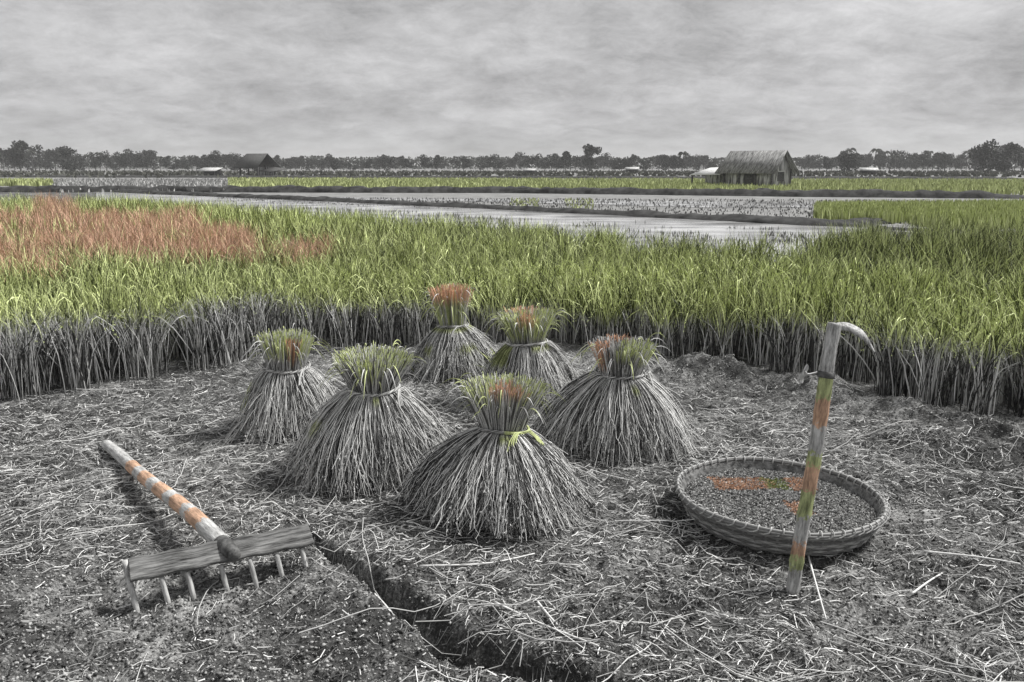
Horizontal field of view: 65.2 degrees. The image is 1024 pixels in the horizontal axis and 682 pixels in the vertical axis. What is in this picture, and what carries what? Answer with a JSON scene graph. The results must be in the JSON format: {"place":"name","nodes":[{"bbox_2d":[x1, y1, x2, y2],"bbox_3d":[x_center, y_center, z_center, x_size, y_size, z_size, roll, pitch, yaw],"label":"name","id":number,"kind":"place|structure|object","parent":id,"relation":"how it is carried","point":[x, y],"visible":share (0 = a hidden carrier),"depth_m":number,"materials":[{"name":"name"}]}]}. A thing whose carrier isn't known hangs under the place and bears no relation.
{"place":"outdoors","nodes":[
{"label":"outdoors","id":0,"kind":"place"},
{"bbox_2d":[96,192,866,260],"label":"water","id":1,"kind":"structure","parent":0,"point":[720,229],"depth_m":25.14,"materials":[{"name":"liquid"}]},
{"bbox_2d":[131,199,905,244],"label":"water weeds","id":2,"kind":"object","parent":1,"relation":"in","point":[784,233],"visible":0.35,"depth_m":21.50,"materials":[{"name":"grey plant"}]},
{"bbox_2d":[0,190,1023,417],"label":"rice field","id":3,"kind":"structure","parent":0,"point":[91,287],"depth_m":7.38,"materials":[{"name":"green plant"}]},
{"bbox_2d":[0,165,1023,681],"bbox_3d":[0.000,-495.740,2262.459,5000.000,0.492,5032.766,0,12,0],"label":"ground","id":4,"kind":"structure","parent":0,"point":[452,637],"depth_m":3.22,"materials":[{"name":"soil"}]},
{"bbox_2d":[101,440,313,612],"bbox_3d":[-1.575,0.703,3.899,0.688,0.214,2.054,-7,14,-28],"label":"wooden rake","id":5,"kind":"object","parent":4,"relation":"on","point":[219,546],"visible":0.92,"depth_m":3.12,"materials":[{"name":"grey wood"}]},
{"bbox_2d":[212,323,344,446],"bbox_3d":[-1.390,0.236,4.897,0.901,0.634,0.877,2,15,-1],"label":"straw sheaf","id":6,"kind":"object","parent":4,"relation":"on","point":[283,390],"visible":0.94,"depth_m":4.74,"materials":[{"name":"plant"}]},
{"bbox_2d":[275,340,457,500],"bbox_3d":[-0.747,0.361,4.280,1.043,0.670,1.046,1,14,0],"label":"straw sheaf","id":7,"kind":"object","parent":4,"relation":"on","point":[374,414],"visible":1,"depth_m":4.07,"materials":[{"name":"plant"}]},
{"bbox_2d":[404,282,498,383],"bbox_3d":[-0.465,-0.098,6.271,0.969,0.734,0.954,-3,11,1],"label":"straw sheaf","id":8,"kind":"object","parent":4,"relation":"on","point":[453,342],"visible":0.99,"depth_m":6.11,"materials":[{"name":"plant"}]},
{"bbox_2d":[420,553,534,566],"bbox_3d":[-0.131,0.896,3.243,0.482,0.022,0.056,-4,13,-16],"label":"straw stalk","id":9,"kind":"object","parent":4,"relation":"on","point":[438,565],"visible":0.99,"depth_m":3.21,"materials":[{"name":"plant"}]},
{"bbox_2d":[390,371,606,541],"bbox_3d":[-0.067,0.470,3.797,1.006,0.640,1.031,2,7,0],"label":"straw sheaf","id":10,"kind":"object","parent":4,"relation":"on","point":[500,454],"visible":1,"depth_m":3.61,"materials":[{"name":"grey plant"}]},
{"bbox_2d":[0,155,1019,168],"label":"distant wood","id":11,"kind":"object","parent":4,"relation":"on","point":[350,161],"visible":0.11,"depth_m":345.84,"materials":[{"name":"grey plant"}]},
{"bbox_2d":[0,330,1023,681],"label":"straw litter","id":12,"kind":"object","parent":4,"relation":"on","point":[338,518],"visible":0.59,"depth_m":3.59,"materials":[{"name":"grey plant"}]},
{"bbox_2d":[0,349,1023,681],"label":"soil clods","id":13,"kind":"object","parent":4,"relation":"on","point":[308,665],"visible":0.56,"depth_m":3.04,"materials":[{"name":"soil"}]},
{"bbox_2d":[0,170,1023,177],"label":"stubble","id":14,"kind":"object","parent":4,"relation":"on","point":[900,173],"visible":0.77,"depth_m":145.98,"materials":[{"name":"plant"}]},
{"bbox_2d":[1,175,1023,178],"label":"earth bank","id":15,"kind":"structure","parent":4,"relation":"on","point":[366,176],"depth_m":107.92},
{"bbox_2d":[477,302,585,411],"bbox_3d":[0.110,0.088,5.491,0.972,0.669,0.914,-3,14,1],"label":"straw sheaf","id":16,"kind":"object","parent":4,"relation":"on","point":[529,348],"visible":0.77,"depth_m":5.34,"materials":[{"name":"plant"}]},
{"bbox_2d":[494,601,598,646],"bbox_3d":[0.115,0.985,2.781,0.445,0.026,0.022,9,16,37],"label":"straw stalk","id":17,"kind":"object","parent":4,"relation":"on","point":[516,612],"visible":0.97,"depth_m":2.79,"materials":[{"name":"plant"}]},
{"bbox_2d":[537,601,569,636],"bbox_3d":[0.145,0.979,2.821,0.008,0.031,0.210,-7,14,-29],"label":"straw stalk","id":18,"kind":"object","parent":4,"relation":"on","point":[544,610],"visible":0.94,"depth_m":2.85,"materials":[{"name":"plant"}]},
{"bbox_2d":[528,333,709,470],"bbox_3d":[0.630,0.291,4.724,1.121,0.658,1.127,2,13,0],"label":"straw sheaf","id":19,"kind":"object","parent":4,"relation":"on","point":[619,400],"visible":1,"depth_m":4.52,"materials":[{"name":"plant"}]},
{"bbox_2d":[674,456,889,555],"bbox_3d":[1.228,0.751,3.707,0.947,0.142,0.946,1,11,0],"label":"winnowing basket","id":20,"kind":"object","parent":4,"relation":"on","point":[759,537],"visible":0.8,"depth_m":3.46,"materials":[{"name":"wicker"}]},
{"bbox_2d":[684,468,875,532],"bbox_3d":[1.228,0.738,3.705,0.846,0.028,0.846,1,11,0],"label":"grain","id":21,"kind":"object","parent":20,"relation":"in","point":[753,496],"visible":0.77,"depth_m":3.70,"materials":[{"name":"food"}]},
{"bbox_2d":[807,555,826,619],"bbox_3d":[1.178,0.934,3.105,0.015,0.030,0.511,3,13,13],"label":"straw stalk","id":22,"kind":"object","parent":4,"relation":"on","point":[816,586],"visible":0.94,"depth_m":3.04,"materials":[{"name":"plant"}]},
{"bbox_2d":[786,322,874,594],"bbox_3d":[1.175,0.458,3.037,0.202,1.071,0.186,11,6,42],"label":"sickle","id":23,"kind":"object","parent":4,"relation":"on","point":[825,372],"visible":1,"depth_m":2.99,"materials":[{"name":"grey wood"}]},
{"bbox_2d":[911,573,942,594],"bbox_3d":[1.614,0.938,3.105,0.267,0.017,0.010,-10,16,-38],"label":"straw stalk","id":24,"kind":"object","parent":4,"relation":"on","point":[920,587],"visible":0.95,"depth_m":3.08,"materials":[{"name":"plant"}]},
{"bbox_2d":[924,550,1019,563],"bbox_3d":[1.886,0.886,3.283,0.354,0.017,0.010,4,13,16],"label":"straw stalk","id":25,"kind":"object","parent":4,"relation":"on","point":[926,551],"visible":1,"depth_m":3.28,"materials":[{"name":"plant"}]},
{"bbox_2d":[0,185,1023,198],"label":"earth bank","id":26,"kind":"structure","parent":0,"point":[920,193],"depth_m":50.05,"materials":[{"name":"soil"}]},
{"bbox_2d":[0,179,1023,231],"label":"mud flat","id":27,"kind":"structure","parent":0,"point":[554,197],"depth_m":42.68,"materials":[{"name":"soil"}]},
{"bbox_2d":[0,177,53,185],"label":"rice strip","id":28,"kind":"object","parent":27,"relation":"on","point":[9,181],"visible":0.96,"depth_m":69.61,"materials":[{"name":"green plant"}]},
{"bbox_2d":[52,178,229,192],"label":"stubble","id":29,"kind":"object","parent":27,"relation":"on","point":[98,182],"visible":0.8,"depth_m":74.88,"materials":[{"name":"grey plant"}]},
{"bbox_2d":[510,197,538,205],"bbox_3d":[0.648,-6.437,37.114,1.489,0.143,10.450,0,12,0],"label":"rice patch","id":30,"kind":"object","parent":27,"relation":"on","point":[525,204],"visible":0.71,"depth_m":37.67,"materials":[{"name":"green plant"}]},
{"bbox_2d":[218,197,935,223],"bbox_3d":[1.958,-5.624,33.469,36.736,0.118,17.035,1,12,5],"label":"stubble","id":31,"kind":"object","parent":27,"relation":"on","point":[664,201],"visible":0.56,"depth_m":36.48,"materials":[{"name":"plant"}]},
{"bbox_2d":[565,197,593,208],"bbox_3d":[3.094,-6.312,36.543,1.427,0.142,11.375,1,12,4],"label":"rice patch","id":32,"kind":"object","parent":27,"relation":"on","point":[577,206],"visible":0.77,"depth_m":36.05,"materials":[{"name":"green plant"}]},
{"bbox_2d":[227,176,1023,194],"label":"rice strip","id":33,"kind":"object","parent":27,"relation":"on","point":[1008,186],"visible":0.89,"depth_m":64.98,"materials":[{"name":"green plant"}]},
{"bbox_2d":[690,150,799,185],"bbox_3d":[18.380,-13.616,63.426,3.606,2.857,7.750,-10,16,-39],"label":"wooden hut","id":34,"kind":"object","parent":27,"relation":"on","point":[770,167],"visible":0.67,"depth_m":61.72,"materials":[{"name":"grey wood"}]},
{"bbox_2d":[744,174,753,185],"bbox_3d":[18.406,-12.521,61.838,0.050,1.200,0.980,-10,16,-39],"label":"door","id":35,"kind":"structure","parent":34,"relation":"in","point":[749,178],"depth_m":61.88,"materials":[{"name":"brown wood"}]},
{"bbox_2d":[813,197,1023,229],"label":"rice strip","id":36,"kind":"object","parent":27,"relation":"on","point":[1003,211],"visible":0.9,"depth_m":25.51,"materials":[{"name":"green plant"}]},
{"bbox_2d":[0,169,1023,179],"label":"field","id":37,"kind":"structure","parent":0,"point":[575,174],"depth_m":262.86,"materials":[{"name":"plant"}]},
{"bbox_2d":[1,140,29,170],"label":"broadleaf tree","id":38,"kind":"object","parent":37,"relation":"on","point":[16,155],"visible":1,"depth_m":223.44,"materials":[{"name":"grey plant"}]},
{"bbox_2d":[0,144,42,168],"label":"broadleaf tree","id":39,"kind":"object","parent":37,"relation":"on","point":[13,163],"visible":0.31,"depth_m":267.37,"materials":[{"name":"grey plant"}]},
{"bbox_2d":[16,147,43,169],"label":"broadleaf tree","id":40,"kind":"object","parent":37,"relation":"on","point":[36,163],"visible":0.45,"depth_m":266.86,"materials":[{"name":"grey plant"}]},
{"bbox_2d":[44,149,61,169],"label":"broadleaf tree","id":41,"kind":"object","parent":37,"relation":"on","point":[52,154],"visible":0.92,"depth_m":260.18,"materials":[{"name":"grey plant"}]},
{"bbox_2d":[58,146,80,170],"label":"broadleaf tree","id":42,"kind":"object","parent":37,"relation":"on","point":[66,161],"visible":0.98,"depth_m":218.73,"materials":[{"name":"grey plant"}]},
{"bbox_2d":[72,155,88,170],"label":"broadleaf tree","id":43,"kind":"object","parent":37,"relation":"on","point":[81,160],"visible":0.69,"depth_m":255.38,"materials":[{"name":"grey plant"}]},
{"bbox_2d":[86,152,103,170],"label":"broadleaf tree","id":44,"kind":"object","parent":37,"relation":"on","point":[94,163],"visible":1,"depth_m":236.22,"materials":[{"name":"grey plant"}]},
{"bbox_2d":[98,150,121,170],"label":"broadleaf tree","id":45,"kind":"object","parent":37,"relation":"on","point":[107,159],"visible":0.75,"depth_m":245.65,"materials":[{"name":"grey plant"}]},
{"bbox_2d":[110,155,123,169],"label":"broadleaf tree","id":46,"kind":"object","parent":37,"relation":"on","point":[116,165],"visible":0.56,"depth_m":271.24,"materials":[{"name":"grey plant"}]},
{"bbox_2d":[118,153,130,170],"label":"broadleaf tree","id":47,"kind":"object","parent":37,"relation":"on","point":[125,161],"visible":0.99,"depth_m":257.91,"materials":[{"name":"grey plant"}]},
{"bbox_2d":[118,149,136,169],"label":"broadleaf tree","id":48,"kind":"object","parent":37,"relation":"on","point":[129,153],"visible":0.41,"depth_m":295.73,"materials":[{"name":"grey plant"}]},
{"bbox_2d":[133,153,151,170],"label":"broadleaf tree","id":49,"kind":"object","parent":37,"relation":"on","point":[142,158],"visible":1,"depth_m":245.83,"materials":[{"name":"grey plant"}]},
{"bbox_2d":[133,149,158,169],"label":"broadleaf tree","id":50,"kind":"object","parent":37,"relation":"on","point":[148,153],"visible":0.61,"depth_m":272.20,"materials":[{"name":"grey plant"}]},
{"bbox_2d":[163,159,180,170],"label":"broadleaf tree","id":51,"kind":"object","parent":37,"relation":"on","point":[175,165],"visible":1,"depth_m":234.38,"materials":[{"name":"grey plant"}]},
{"bbox_2d":[179,160,189,170],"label":"broadleaf tree","id":52,"kind":"object","parent":37,"relation":"on","point":[186,166],"visible":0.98,"depth_m":255.53,"materials":[{"name":"grey plant"}]},
{"bbox_2d":[199,154,210,167],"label":"broadleaf tree","id":53,"kind":"object","parent":37,"relation":"on","point":[205,164],"visible":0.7,"depth_m":251.27,"materials":[{"name":"grey plant"}]},
{"bbox_2d":[196,168,221,175],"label":"field shelter","id":54,"kind":"object","parent":37,"relation":"on","point":[212,171],"visible":0.73,"depth_m":122.64,"materials":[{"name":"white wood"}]},
{"bbox_2d":[207,150,222,167],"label":"broadleaf tree","id":55,"kind":"object","parent":37,"relation":"on","point":[215,158],"visible":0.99,"depth_m":240.54,"materials":[{"name":"grey plant"}]},
{"bbox_2d":[225,152,241,170],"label":"broadleaf tree","id":56,"kind":"object","parent":37,"relation":"on","point":[230,161],"visible":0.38,"depth_m":257.72,"materials":[{"name":"grey plant"}]},
{"bbox_2d":[228,155,242,169],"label":"broadleaf tree","id":57,"kind":"object","parent":37,"relation":"on","point":[236,160],"visible":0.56,"depth_m":254.53,"materials":[{"name":"grey plant"}]},
{"bbox_2d":[233,153,285,175],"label":"open hut","id":58,"kind":"object","parent":37,"relation":"on","point":[265,164],"visible":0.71,"depth_m":114.40,"materials":[{"name":"grey wood"}]},
{"bbox_2d":[285,158,297,169],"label":"broadleaf tree","id":59,"kind":"object","parent":37,"relation":"on","point":[289,162],"visible":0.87,"depth_m":293.41,"materials":[{"name":"grey plant"}]},
{"bbox_2d":[294,156,305,169],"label":"broadleaf tree","id":60,"kind":"object","parent":37,"relation":"on","point":[300,161],"visible":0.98,"depth_m":294.19,"materials":[{"name":"grey plant"}]},
{"bbox_2d":[304,158,314,169],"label":"broadleaf tree","id":61,"kind":"object","parent":37,"relation":"on","point":[309,161],"visible":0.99,"depth_m":272.40,"materials":[{"name":"grey plant"}]},
{"bbox_2d":[319,159,329,169],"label":"broadleaf tree","id":62,"kind":"object","parent":37,"relation":"on","point":[323,162],"visible":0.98,"depth_m":269.25,"materials":[{"name":"grey plant"}]},
{"bbox_2d":[327,158,339,170],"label":"broadleaf tree","id":63,"kind":"object","parent":37,"relation":"on","point":[334,165],"visible":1,"depth_m":234.36,"materials":[{"name":"grey plant"}]},
{"bbox_2d":[364,158,375,168],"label":"broadleaf tree","id":64,"kind":"object","parent":37,"relation":"on","point":[368,163],"visible":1,"depth_m":247.07,"materials":[{"name":"grey plant"}]},
{"bbox_2d":[380,155,395,169],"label":"broadleaf tree","id":65,"kind":"object","parent":37,"relation":"on","point":[390,160],"visible":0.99,"depth_m":254.41,"materials":[{"name":"grey plant"}]},
{"bbox_2d":[419,154,430,167],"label":"broadleaf tree","id":66,"kind":"object","parent":37,"relation":"on","point":[424,159],"visible":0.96,"depth_m":260.19,"materials":[{"name":"grey plant"}]},
{"bbox_2d":[433,154,442,169],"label":"broadleaf tree","id":67,"kind":"object","parent":37,"relation":"on","point":[436,158],"visible":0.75,"depth_m":266.72,"materials":[{"name":"grey plant"}]},
{"bbox_2d":[455,155,471,170],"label":"broadleaf tree","id":68,"kind":"object","parent":37,"relation":"on","point":[467,161],"visible":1,"depth_m":245.34,"materials":[{"name":"grey plant"}]},
{"bbox_2d":[474,155,487,169],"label":"broadleaf tree","id":69,"kind":"object","parent":37,"relation":"on","point":[483,158],"visible":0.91,"depth_m":291.68,"materials":[{"name":"grey plant"}]},
{"bbox_2d":[486,154,503,167],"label":"broadleaf tree","id":70,"kind":"object","parent":37,"relation":"on","point":[489,160],"visible":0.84,"depth_m":275.62,"materials":[{"name":"grey plant"}]},
{"bbox_2d":[491,159,502,169],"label":"broadleaf tree","id":71,"kind":"object","parent":37,"relation":"on","point":[499,163],"visible":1,"depth_m":263.74,"materials":[{"name":"grey plant"}]},
{"bbox_2d":[508,154,520,169],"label":"broadleaf tree","id":72,"kind":"object","parent":37,"relation":"on","point":[515,160],"visible":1,"depth_m":298.20,"materials":[{"name":"grey plant"}]},
{"bbox_2d":[520,155,539,168],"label":"broadleaf tree","id":73,"kind":"object","parent":37,"relation":"on","point":[532,160],"visible":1,"depth_m":242.64,"materials":[{"name":"grey plant"}]},
{"bbox_2d":[535,153,555,169],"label":"broadleaf tree","id":74,"kind":"object","parent":37,"relation":"on","point":[542,162],"visible":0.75,"depth_m":260.52,"materials":[{"name":"grey plant"}]},
{"bbox_2d":[545,152,581,167],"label":"broadleaf tree","id":75,"kind":"object","parent":37,"relation":"on","point":[561,163],"visible":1,"depth_m":234.24,"materials":[{"name":"grey plant"}]},
{"bbox_2d":[582,144,601,170],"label":"broadleaf tree","id":76,"kind":"object","parent":37,"relation":"on","point":[590,150],"visible":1,"depth_m":227.64,"materials":[{"name":"grey plant"}]},
{"bbox_2d":[597,152,610,166],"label":"broadleaf tree","id":77,"kind":"object","parent":37,"relation":"on","point":[603,158],"visible":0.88,"depth_m":303.93,"materials":[{"name":"grey plant"}]},
{"bbox_2d":[622,158,633,168],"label":"broadleaf tree","id":78,"kind":"object","parent":37,"relation":"on","point":[627,162],"visible":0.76,"depth_m":241.09,"materials":[{"name":"grey plant"}]},
{"bbox_2d":[638,159,650,170],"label":"broadleaf tree","id":79,"kind":"object","parent":37,"relation":"on","point":[644,164],"visible":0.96,"depth_m":237.13,"materials":[{"name":"grey plant"}]},
{"bbox_2d":[653,155,665,169],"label":"broadleaf tree","id":80,"kind":"object","parent":37,"relation":"on","point":[658,160],"visible":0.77,"depth_m":274.47,"materials":[{"name":"grey plant"}]},
{"bbox_2d":[660,155,678,170],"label":"broadleaf tree","id":81,"kind":"object","parent":37,"relation":"on","point":[667,160],"visible":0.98,"depth_m":241.69,"materials":[{"name":"grey plant"}]},
{"bbox_2d":[688,154,704,169],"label":"broadleaf tree","id":82,"kind":"object","parent":37,"relation":"on","point":[692,158],"visible":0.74,"depth_m":288.36,"materials":[{"name":"grey plant"}]},
{"bbox_2d":[693,160,706,169],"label":"broadleaf tree","id":83,"kind":"object","parent":37,"relation":"on","point":[697,162],"visible":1,"depth_m":271.24,"materials":[{"name":"grey plant"}]},
{"bbox_2d":[796,159,807,169],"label":"broadleaf tree","id":84,"kind":"object","parent":37,"relation":"on","point":[801,162],"visible":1,"depth_m":289.16,"materials":[{"name":"grey plant"}]},
{"bbox_2d":[810,154,825,169],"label":"broadleaf tree","id":85,"kind":"object","parent":37,"relation":"on","point":[818,165],"visible":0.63,"depth_m":284.19,"materials":[{"name":"grey plant"}]},
{"bbox_2d":[821,156,833,169],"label":"broadleaf tree","id":86,"kind":"object","parent":37,"relation":"on","point":[825,163],"visible":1,"depth_m":248.82,"materials":[{"name":"grey plant"}]},
{"bbox_2d":[837,151,863,171],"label":"broadleaf tree","id":87,"kind":"object","parent":37,"relation":"on","point":[848,161],"visible":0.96,"depth_m":204.55,"materials":[{"name":"grey plant"}]},
{"bbox_2d":[858,153,870,167],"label":"broadleaf tree","id":88,"kind":"object","parent":37,"relation":"on","point":[864,163],"visible":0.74,"depth_m":312.92,"materials":[{"name":"grey plant"}]},
{"bbox_2d":[859,168,878,174],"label":"field shelter","id":89,"kind":"object","parent":37,"relation":"on","point":[872,171],"visible":0.73,"depth_m":147.12,"materials":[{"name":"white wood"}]},
{"bbox_2d":[871,150,888,167],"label":"broadleaf tree","id":90,"kind":"object","parent":37,"relation":"on","point":[879,155],"visible":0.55,"depth_m":288.75,"materials":[{"name":"grey plant"}]},
{"bbox_2d":[873,149,905,169],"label":"broadleaf tree","id":91,"kind":"object","parent":37,"relation":"on","point":[883,158],"visible":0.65,"depth_m":284.27,"materials":[{"name":"grey plant"}]},
{"bbox_2d":[888,150,916,169],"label":"broadleaf tree","id":92,"kind":"object","parent":37,"relation":"on","point":[899,165],"visible":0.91,"depth_m":264.29,"materials":[{"name":"grey plant"}]},
{"bbox_2d":[902,153,919,169],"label":"broadleaf tree","id":93,"kind":"object","parent":37,"relation":"on","point":[915,161],"visible":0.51,"depth_m":278.34,"materials":[{"name":"grey plant"}]},
{"bbox_2d":[915,150,931,169],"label":"broadleaf tree","id":94,"kind":"object","parent":37,"relation":"on","point":[924,156],"visible":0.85,"depth_m":270.43,"materials":[{"name":"grey plant"}]},
{"bbox_2d":[925,153,940,170],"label":"broadleaf tree","id":95,"kind":"object","parent":37,"relation":"on","point":[935,156],"visible":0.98,"depth_m":257.01,"materials":[{"name":"grey plant"}]},
{"bbox_2d":[936,153,954,170],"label":"broadleaf tree","id":96,"kind":"object","parent":37,"relation":"on","point":[945,158],"visible":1,"depth_m":243.44,"materials":[{"name":"grey plant"}]},
{"bbox_2d":[947,155,964,169],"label":"broadleaf tree","id":97,"kind":"object","parent":37,"relation":"on","point":[958,159],"visible":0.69,"depth_m":289.45,"materials":[{"name":"grey plant"}]},
{"bbox_2d":[954,155,968,169],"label":"broadleaf tree","id":98,"kind":"object","parent":37,"relation":"on","point":[957,165],"visible":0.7,"depth_m":293.21,"materials":[{"name":"grey plant"}]},
{"bbox_2d":[967,142,997,171],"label":"broadleaf tree","id":99,"kind":"object","parent":37,"relation":"on","point":[980,155],"visible":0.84,"depth_m":198.76,"materials":[{"name":"grey plant"}]},
{"bbox_2d":[983,139,1017,171],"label":"broadleaf tree","id":100,"kind":"object","parent":37,"relation":"on","point":[999,162],"visible":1,"depth_m":193.94,"materials":[{"name":"grey plant"}]},
{"bbox_2d":[1013,143,1023,170],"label":"broadleaf tree","id":101,"kind":"object","parent":37,"relation":"on","point":[1019,159],"visible":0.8,"depth_m":200.18,"materials":[{"name":"grey plant"}]},
{"bbox_2d":[0,0,1023,164],"label":"sky","id":102,"kind":"structure","parent":0,"point":[286,79],"materials":[{"name":"grey"}]},
{"bbox_2d":[111,189,932,230],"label":"earth bank","id":103,"kind":"structure","parent":0,"point":[725,217],"depth_m":29.40,"materials":[{"name":"soil"}]},
{"bbox_2d":[231,197,814,207],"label":"water","id":104,"kind":"structure","parent":0,"point":[718,204],"depth_m":37.79,"materials":[{"name":"liquid"}]},
{"bbox_2d":[756,215,890,224],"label":"earth bank","id":105,"kind":"structure","parent":0,"point":[863,220],"depth_m":24.17,"materials":[{"name":"soil"}]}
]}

